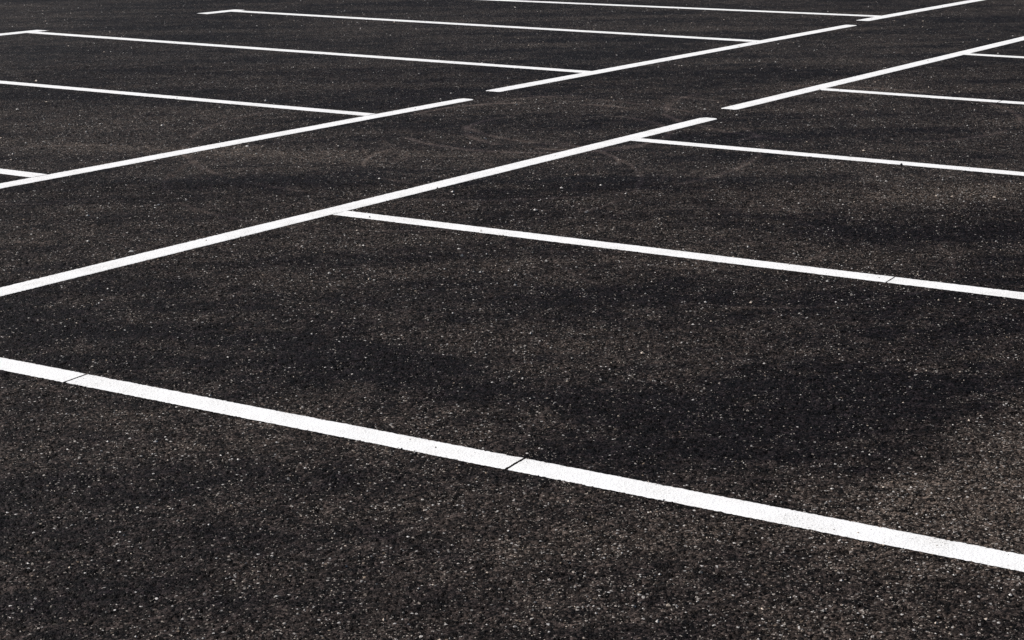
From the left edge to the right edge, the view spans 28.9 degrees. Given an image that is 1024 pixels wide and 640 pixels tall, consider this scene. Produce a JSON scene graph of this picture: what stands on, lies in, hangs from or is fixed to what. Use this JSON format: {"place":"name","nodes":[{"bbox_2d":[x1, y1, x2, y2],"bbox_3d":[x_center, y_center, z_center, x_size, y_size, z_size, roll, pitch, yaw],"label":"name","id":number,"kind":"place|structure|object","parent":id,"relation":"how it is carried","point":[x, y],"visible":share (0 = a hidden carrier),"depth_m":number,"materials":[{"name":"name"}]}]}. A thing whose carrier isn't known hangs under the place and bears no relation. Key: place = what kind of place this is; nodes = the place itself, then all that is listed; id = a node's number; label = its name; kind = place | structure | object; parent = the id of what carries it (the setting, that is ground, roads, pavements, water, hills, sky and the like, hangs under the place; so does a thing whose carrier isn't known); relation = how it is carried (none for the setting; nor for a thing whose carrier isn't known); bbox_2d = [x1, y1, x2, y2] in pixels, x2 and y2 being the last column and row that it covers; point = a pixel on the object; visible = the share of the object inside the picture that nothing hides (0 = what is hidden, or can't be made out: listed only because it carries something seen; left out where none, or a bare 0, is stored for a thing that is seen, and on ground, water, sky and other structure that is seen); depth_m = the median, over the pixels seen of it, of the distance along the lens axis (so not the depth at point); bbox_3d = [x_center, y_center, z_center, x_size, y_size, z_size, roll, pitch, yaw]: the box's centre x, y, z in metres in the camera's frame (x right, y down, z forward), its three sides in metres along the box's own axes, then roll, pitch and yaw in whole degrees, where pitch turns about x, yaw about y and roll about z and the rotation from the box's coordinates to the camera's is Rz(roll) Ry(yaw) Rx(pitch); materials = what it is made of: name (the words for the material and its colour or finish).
{"place":"outdoors","nodes":[
{"label":"outdoors","id":0,"kind":"place"},
{"bbox_2d":[0,0,1023,639],"bbox_3d":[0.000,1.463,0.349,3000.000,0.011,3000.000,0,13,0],"label":"ground","id":1,"kind":"structure","parent":0,"point":[222,324],"depth_m":6.43,"materials":[{"name":"black asphalt"}]},
{"bbox_2d":[0,169,46,176],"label":"parking line","id":2,"kind":"object","parent":1,"relation":"on","point":[17,173],"visible":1,"depth_m":9.34,"materials":[{"name":"paint"}]},
{"bbox_2d":[0,30,46,35],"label":"crossbar line","id":3,"kind":"object","parent":1,"relation":"on","point":[21,32],"visible":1,"depth_m":16.36,"materials":[{"name":"paint"}]},
{"bbox_2d":[0,81,373,115],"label":"parking line","id":4,"kind":"object","parent":1,"relation":"on","point":[195,99],"visible":1,"depth_m":12.10,"materials":[{"name":"paint"}]},
{"bbox_2d":[198,9,241,13],"bbox_3d":[-2.696,-2.854,18.416,0.140,0.002,0.546,9,16,32],"label":"crossbar line","id":5,"kind":"object","parent":1,"relation":"on","point":[220,11],"visible":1,"depth_m":18.43,"materials":[{"name":"paint"}]},
{"bbox_2d":[0,98,472,187],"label":"walkway line","id":6,"kind":"object","parent":1,"relation":"on","point":[138,160],"visible":1,"depth_m":10.21,"materials":[{"name":"paint"}]},
{"bbox_2d":[29,32,589,72],"bbox_3d":[-1.720,-2.029,14.960,5.362,0.002,0.131,9,16,32],"label":"parking line","id":7,"kind":"object","parent":1,"relation":"on","point":[426,60],"visible":1,"depth_m":14.72,"materials":[{"name":"paint"}]},
{"bbox_2d":[0,117,715,295],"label":"walkway line","id":8,"kind":"object","parent":1,"relation":"on","point":[71,274],"visible":1,"depth_m":8.28,"materials":[{"name":"paint"}]},
{"bbox_2d":[231,11,759,41],"bbox_3d":[-0.319,-2.533,17.071,5.364,0.002,0.145,9,16,32],"label":"parking line","id":9,"kind":"object","parent":1,"relation":"on","point":[504,26],"visible":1,"depth_m":16.91,"materials":[{"name":"paint"}]},
{"bbox_2d":[0,357,1023,571],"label":"parking line","id":10,"kind":"object","parent":1,"relation":"on","point":[944,547],"visible":1,"depth_m":4.89,"materials":[{"name":"paint"}]},
{"bbox_2d":[0,0,1023,639],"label":"loose grit","id":11,"kind":"object","parent":1,"relation":"on","point":[520,358],"visible":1,"depth_m":5.54,"materials":[{"name":"gravel"}]},
{"bbox_2d":[486,25,856,91],"bbox_3d":[1.393,-1.980,14.755,0.121,0.002,5.629,9,16,32],"label":"walkway line","id":12,"kind":"object","parent":1,"relation":"on","point":[649,62],"visible":1,"depth_m":14.24,"materials":[{"name":"paint"}]},
{"bbox_2d":[333,211,1023,298],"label":"parking line","id":13,"kind":"object","parent":1,"relation":"on","point":[863,276],"visible":1,"depth_m":7.45,"materials":[{"name":"paint"}]},
{"bbox_2d":[493,0,877,16],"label":"parking line","id":14,"kind":"object","parent":1,"relation":"on","point":[690,8],"visible":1,"depth_m":18.77,"materials":[{"name":"paint"}]},
{"bbox_2d":[631,138,1023,175],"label":"parking line","id":15,"kind":"object","parent":1,"relation":"on","point":[835,157],"visible":1,"depth_m":9.82,"materials":[{"name":"paint"}]},
{"bbox_2d":[721,36,1023,109],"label":"walkway line","id":16,"kind":"object","parent":1,"relation":"on","point":[825,85],"visible":1,"depth_m":13.25,"materials":[{"name":"paint"}]},
{"bbox_2d":[859,0,981,20],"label":"walkway line","id":17,"kind":"object","parent":1,"relation":"on","point":[914,11],"visible":1,"depth_m":18.54,"materials":[{"name":"paint"}]},
{"bbox_2d":[820,88,1023,103],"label":"parking line","id":18,"kind":"object","parent":1,"relation":"on","point":[915,95],"visible":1,"depth_m":12.20,"materials":[{"name":"paint"}]},
{"bbox_2d":[964,53,1023,57],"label":"parking line","id":19,"kind":"object","parent":1,"relation":"on","point":[995,55],"visible":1,"depth_m":14.57,"materials":[{"name":"paint"}]}
]}

